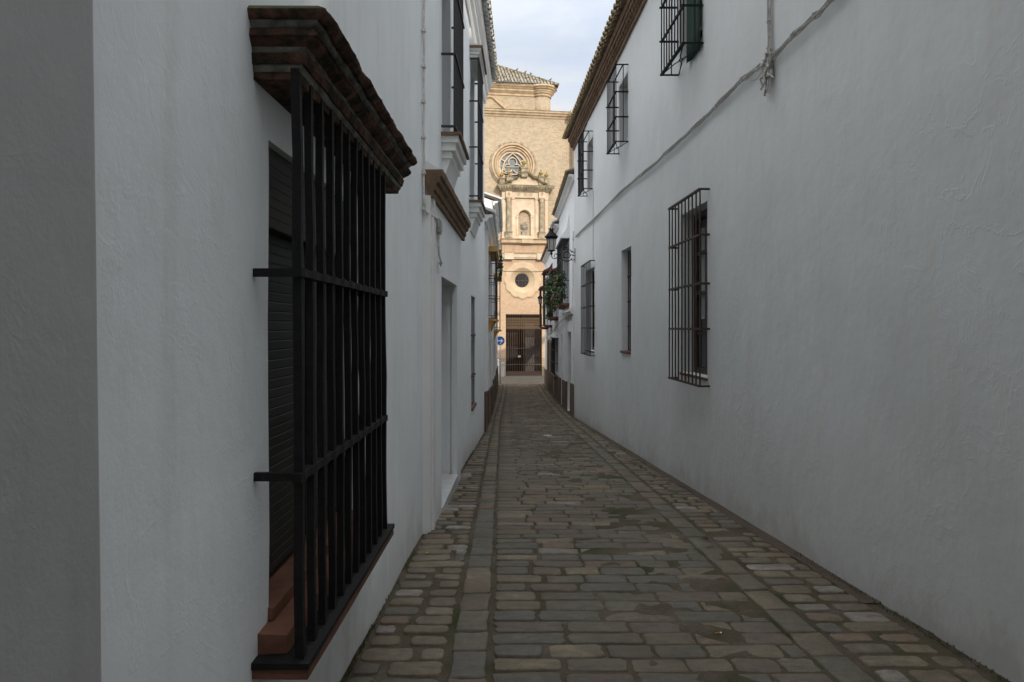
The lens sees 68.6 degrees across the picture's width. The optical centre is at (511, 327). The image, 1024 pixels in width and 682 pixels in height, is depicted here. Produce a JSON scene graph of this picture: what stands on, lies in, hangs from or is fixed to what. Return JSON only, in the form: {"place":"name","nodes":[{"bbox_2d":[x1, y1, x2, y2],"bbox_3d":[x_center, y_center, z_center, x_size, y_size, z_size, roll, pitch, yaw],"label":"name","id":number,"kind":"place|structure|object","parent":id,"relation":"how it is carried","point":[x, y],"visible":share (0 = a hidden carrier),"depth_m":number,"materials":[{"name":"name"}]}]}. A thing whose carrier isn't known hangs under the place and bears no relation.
{"place":"outdoors","nodes":[
{"label":"outdoors","id":0,"kind":"place"},
{"bbox_2d":[347,384,502,681],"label":"pavement","id":1,"kind":"structure","parent":0,"point":[436,620],"depth_m":5.12,"materials":[{"name":"stone"}]},
{"bbox_2d":[498,376,543,384],"bbox_3d":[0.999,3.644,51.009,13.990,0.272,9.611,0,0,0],"label":"cross paving","id":2,"kind":"structure","parent":0,"point":[520,381],"depth_m":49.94,"materials":[{"name":"stone"}]},
{"bbox_2d":[498,336,504,383],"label":"road sign","id":3,"kind":"object","parent":2,"relation":"on","point":[501,340],"visible":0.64,"depth_m":46.99,"materials":[{"name":"metal"}]},
{"bbox_2d":[501,362,503,376],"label":"utility cabinet","id":4,"kind":"object","parent":2,"relation":"on","point":[502,369],"visible":0.93,"depth_m":58.50,"materials":[{"name":"metal"}]},
{"bbox_2d":[489,0,615,110],"label":"sky","id":5,"kind":"structure","parent":0,"point":[558,40],"materials":[{"name":"white"}]},
{"bbox_2d":[491,385,832,681],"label":"road","id":6,"kind":"structure","parent":0,"point":[514,613],"depth_m":5.36,"materials":[{"name":"stone"}]},
{"bbox_2d":[341,385,1010,681],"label":"street","id":7,"kind":"structure","parent":0,"point":[732,636],"depth_m":5.01,"materials":[{"name":"grey stone"}]},
{"bbox_2d":[447,385,505,681],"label":"kerb","id":8,"kind":"structure","parent":7,"relation":"on","point":[470,644],"depth_m":5.22,"materials":[{"name":"stone"}]},
{"bbox_2d":[340,451,1007,681],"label":"weeds","id":9,"kind":"object","parent":7,"relation":"on","point":[374,625],"visible":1,"depth_m":4.46,"materials":[{"name":"green plant"}]},
{"bbox_2d":[571,418,879,602],"bbox_3d":[2.108,2.274,13.699,0.267,0.870,17.416,0,0,-2],"label":"earth strip","id":10,"kind":"object","parent":7,"relation":"on","point":[781,546],"visible":0.62,"depth_m":7.02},
{"bbox_2d":[540,384,989,681],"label":"pavement","id":11,"kind":"structure","parent":0,"point":[868,621],"depth_m":5.07,"materials":[{"name":"stone"}]},
{"bbox_3d":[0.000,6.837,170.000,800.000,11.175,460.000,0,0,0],"label":"ground","id":12,"kind":"structure","parent":0,"visible":0},
{"bbox_2d":[0,0,100,681],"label":"grey house","id":13,"kind":"structure","parent":12,"relation":"on","point":[50,613],"depth_m":1.40,"materials":[{"name":"paint"}]},
{"bbox_2d":[93,0,498,681],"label":"town house","id":14,"kind":"structure","parent":12,"relation":"on","point":[291,360],"depth_m":2.56,"materials":[{"name":"white paint"}]},
{"bbox_2d":[247,5,416,679],"bbox_3d":[-0.804,0.054,3.615,0.421,2.246,2.298,0,0,0],"label":"window","id":15,"kind":"structure","parent":14,"relation":"in","point":[323,551],"depth_m":2.98,"materials":[{"name":"black metal"}]},
{"bbox_2d":[421,0,441,266],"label":"conduit","id":16,"kind":"object","parent":14,"relation":"attached to","point":[423,101],"visible":0.98,"depth_m":7.05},
{"bbox_2d":[436,218,441,234],"bbox_3d":[-0.744,-1.030,7.680,0.048,0.140,0.200,0,0,0],"label":"junction box","id":17,"kind":"object","parent":14,"relation":"attached to","point":[439,230],"visible":0.82,"depth_m":7.58,"materials":[{"name":"white plastic"}]},
{"bbox_2d":[441,0,469,189],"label":"window","id":18,"kind":"structure","parent":14,"relation":"in","point":[455,155],"depth_m":9.05,"materials":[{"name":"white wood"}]},
{"bbox_2d":[471,297,476,410],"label":"window","id":19,"kind":"structure","parent":14,"relation":"in","point":[473,404],"depth_m":14.51,"materials":[{"name":"black metal"}]},
{"bbox_2d":[469,28,486,237],"bbox_3d":[-0.753,-3.465,13.775,0.537,3.530,1.450,0,0,0],"label":"window","id":20,"kind":"structure","parent":14,"relation":"in","point":[477,209],"depth_m":13.43,"materials":[{"name":"black metal"}]},
{"bbox_2d":[484,207,499,431],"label":"town house","id":21,"kind":"structure","parent":12,"relation":"on","point":[491,247],"depth_m":21.32,"materials":[{"name":"white plaster"},{"name":"clay tile"},{"name":"dark wood"}]},
{"bbox_2d":[488,246,498,332],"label":"window","id":22,"kind":"structure","parent":21,"relation":"in","point":[493,250],"depth_m":21.40,"materials":[{"name":"black metal"}]},
{"bbox_2d":[497,249,503,279],"bbox_3d":[-0.404,-2.082,24.900,0.260,1.030,0.583,0,0,0],"label":"potted geranium","id":23,"kind":"object","parent":21,"relation":"on","point":[500,266],"visible":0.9,"depth_m":24.76,"materials":[{"name":"plant"}]},
{"bbox_2d":[484,192,502,405],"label":"town house","id":24,"kind":"structure","parent":12,"relation":"on","point":[492,201],"depth_m":29.32,"materials":[{"name":"paint"}]},
{"bbox_2d":[494,273,501,338],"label":"window","id":25,"kind":"structure","parent":24,"relation":"in","point":[496,331],"depth_m":31.05,"materials":[{"name":"black metal"}]},
{"bbox_2d":[496,255,502,390],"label":"town house","id":26,"kind":"structure","parent":12,"relation":"on","point":[497,343],"depth_m":39.74,"materials":[{"name":"paint"}]},
{"bbox_2d":[484,65,573,375],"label":"church","id":27,"kind":"structure","parent":12,"relation":"on","point":[528,156],"depth_m":60.02,"materials":[{"name":"stone"}]},
{"bbox_2d":[489,141,536,183],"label":"rose window","id":28,"kind":"structure","parent":27,"relation":"in","point":[513,160],"depth_m":59.93,"materials":[{"name":"stone"}]},
{"bbox_2d":[506,315,520,370],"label":"church door","id":29,"kind":"structure","parent":27,"relation":"in","point":[515,331],"depth_m":62.98,"materials":[{"name":"brown wood"}]},
{"bbox_2d":[538,243,552,394],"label":"town house","id":30,"kind":"structure","parent":12,"relation":"on","point":[546,259],"depth_m":40.21,"materials":[{"name":"paint"}]},
{"bbox_2d":[538,284,548,328],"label":"window","id":31,"kind":"structure","parent":30,"relation":"in","point":[540,289],"depth_m":42.30,"materials":[{"name":"black metal"}]},
{"bbox_2d":[541,263,552,327],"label":"window","id":32,"kind":"structure","parent":30,"relation":"in","point":[544,274],"depth_m":37.72,"materials":[{"name":"black metal"}]},
{"bbox_2d":[547,340,549,389],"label":"door","id":33,"kind":"structure","parent":30,"relation":"in","point":[548,341],"depth_m":40.21,"materials":[{"name":"brown wood"}]},
{"bbox_2d":[550,340,551,391],"bbox_3d":[2.073,2.037,38.050,0.250,2.775,1.700,0,0,0],"label":"door","id":34,"kind":"structure","parent":30,"relation":"in","point":[550,340],"depth_m":37.98,"materials":[{"name":"brown wood"}]},
{"bbox_2d":[547,219,558,400],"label":"town house","id":35,"kind":"structure","parent":12,"relation":"on","point":[554,336],"depth_m":33.04,"materials":[{"name":"paint"}]},
{"bbox_2d":[504,271,548,271],"bbox_3d":[0.655,-2.536,34.001,2.752,0.076,0.026,0,0,0],"label":"overhead wire","id":36,"kind":"object","parent":35,"relation":"attached to","point":[518,271],"visible":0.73,"depth_m":33.99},
{"bbox_2d":[537,294,542,306],"bbox_3d":[1.600,-1.252,36.200,0.760,0.701,0.278,0,0,0],"label":"street lamp","id":37,"kind":"object","parent":35,"relation":"attached to","point":[540,297],"visible":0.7,"depth_m":36.14,"materials":[{"name":"black metal"}]},
{"bbox_2d":[542,293,553,306],"bbox_3d":[1.616,-1.247,32.588,0.564,0.779,1.471,0,0,0],"label":"potted geranium","id":38,"kind":"object","parent":35,"relation":"on","point":[547,297],"visible":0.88,"depth_m":32.36,"materials":[{"name":"plant"}]},
{"bbox_2d":[543,305,553,320],"bbox_3d":[1.646,-0.628,33.666,0.510,0.697,0.954,0,0,17],"label":"potted geranium","id":39,"kind":"object","parent":35,"relation":"on","point":[548,315],"visible":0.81,"depth_m":33.47,"materials":[{"name":"plant"}]},
{"bbox_2d":[544,274,553,293],"bbox_3d":[1.662,-1.842,32.262,0.627,0.874,1.396,0,0,0],"label":"potted geranium","id":40,"kind":"object","parent":35,"relation":"attached to","point":[548,282],"visible":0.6,"depth_m":32.07,"materials":[{"name":"plant"}]},
{"bbox_2d":[547,267,558,320],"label":"window","id":41,"kind":"structure","parent":35,"relation":"in","point":[553,270],"depth_m":31.84,"materials":[{"name":"black metal"}]},
{"bbox_2d":[550,326,557,379],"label":"window","id":42,"kind":"structure","parent":35,"relation":"in","point":[554,335],"depth_m":33.16,"materials":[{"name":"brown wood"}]},
{"bbox_2d":[552,168,573,416],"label":"town house","id":43,"kind":"structure","parent":12,"relation":"on","point":[563,211],"depth_m":26.40,"materials":[{"name":"white plaster"},{"name":"clay tile"},{"name":"dark wood"}]},
{"bbox_2d":[548,285,558,299],"bbox_3d":[1.589,-1.306,27.941,0.502,0.602,1.167,0,0,0],"label":"potted geranium","id":44,"kind":"object","parent":43,"relation":"on","point":[554,291],"visible":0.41,"depth_m":27.75,"materials":[{"name":"plant"}]},
{"bbox_2d":[550,298,557,312],"bbox_3d":[1.687,-0.921,29.971,0.381,0.681,0.841,0,0,0],"label":"potted geranium","id":45,"kind":"object","parent":43,"relation":"on","point":[553,307],"visible":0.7,"depth_m":29.75,"materials":[{"name":"plant"}]},
{"bbox_2d":[549,270,567,289],"bbox_3d":[1.692,-1.664,26.609,0.584,0.731,0.918,0,0,-13],"label":"potted geranium","id":46,"kind":"object","parent":43,"relation":"on","point":[557,279],"visible":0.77,"depth_m":26.51,"materials":[{"name":"plant"}]},
{"bbox_2d":[551,287,567,305],"bbox_3d":[1.696,-1.073,26.142,0.532,0.664,1.194,0,0,22],"label":"potted geranium","id":47,"kind":"object","parent":43,"relation":"on","point":[558,297],"visible":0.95,"depth_m":25.85,"materials":[{"name":"plant"}]},
{"bbox_2d":[548,231,573,334],"bbox_3d":[1.915,-1.264,31.500,0.121,3.371,17.001,0,0,0],"label":"wall cable","id":48,"kind":"object","parent":43,"relation":"attached to","point":[572,306],"depth_m":23.10,"materials":[{"name":"white plastic"}]},
{"bbox_2d":[555,216,569,309],"bbox_3d":[1.994,-2.236,27.200,0.700,3.111,3.660,0,0,0],"label":"window","id":49,"kind":"structure","parent":43,"relation":"in","point":[563,240],"depth_m":26.08,"materials":[{"name":"black metal"}]},
{"bbox_2d":[536,384,875,681],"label":"kerb","id":50,"kind":"structure","parent":12,"relation":"on","point":[791,624],"depth_m":5.26,"materials":[{"name":"stone"}]},
{"bbox_2d":[562,0,1023,681],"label":"town house","id":51,"kind":"structure","parent":12,"relation":"on","point":[798,306],"depth_m":5.77,"materials":[{"name":"white paint"}]},
{"bbox_2d":[545,228,574,261],"bbox_3d":[1.443,-2.473,22.600,0.927,1.041,0.412,0,0,0],"label":"street lamp","id":52,"kind":"object","parent":51,"relation":"attached to","point":[551,236],"visible":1,"depth_m":22.55,"materials":[{"name":"black metal"}]},
{"bbox_2d":[577,130,592,196],"bbox_3d":[2.012,-4.200,19.350,0.569,1.460,1.124,0,0,0],"label":"window","id":53,"kind":"structure","parent":51,"relation":"in","point":[581,151],"depth_m":19.21,"materials":[{"name":"black metal"}]},
{"bbox_2d":[580,260,594,355],"bbox_3d":[2.067,-0.470,19.350,0.438,2.364,1.842,0,0,0],"label":"window","id":54,"kind":"structure","parent":51,"relation":"in","point":[593,312],"depth_m":19.66,"materials":[{"name":"black metal"}]},
{"bbox_2d":[606,64,628,153],"bbox_3d":[2.166,-4.200,14.545,0.566,1.460,1.034,0,0,0],"label":"window","id":55,"kind":"structure","parent":51,"relation":"in","point":[613,73],"depth_m":14.46,"materials":[{"name":"black metal"}]},
{"bbox_2d":[620,250,631,353],"bbox_3d":[2.303,-0.500,14.290,0.351,2.000,0.980,0,0,0],"label":"window","id":56,"kind":"structure","parent":51,"relation":"in","point":[625,352],"depth_m":14.55,"materials":[{"name":"brown wood"}]},
{"bbox_2d":[659,0,703,75],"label":"window","id":57,"kind":"structure","parent":51,"relation":"in","point":[693,8],"depth_m":9.67,"materials":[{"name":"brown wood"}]},
{"bbox_2d":[668,188,709,386],"bbox_3d":[2.380,-0.470,9.655,0.383,2.364,1.542,0,0,-2],"label":"window","id":58,"kind":"structure","parent":51,"relation":"in","point":[699,284],"depth_m":9.72,"materials":[{"name":"black metal"}]},
{"bbox_2d":[575,0,834,237],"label":"wall cable","id":59,"kind":"object","parent":51,"relation":"attached to","point":[789,39],"depth_m":7.91,"materials":[{"name":"white plastic"}]},
{"bbox_2d":[751,47,773,95],"bbox_3d":[2.368,-2.368,7.080,0.088,0.446,0.548,0,0,0],"label":"cable knot","id":60,"kind":"object","parent":51,"relation":"attached to","point":[767,72],"visible":1,"depth_m":6.91,"materials":[{"name":"white plastic"}]},
{"bbox_2d":[766,0,771,56],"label":"wall cable","id":61,"kind":"object","parent":51,"relation":"attached to","point":[769,35],"depth_m":6.91,"materials":[{"name":"white plastic"}]}
]}

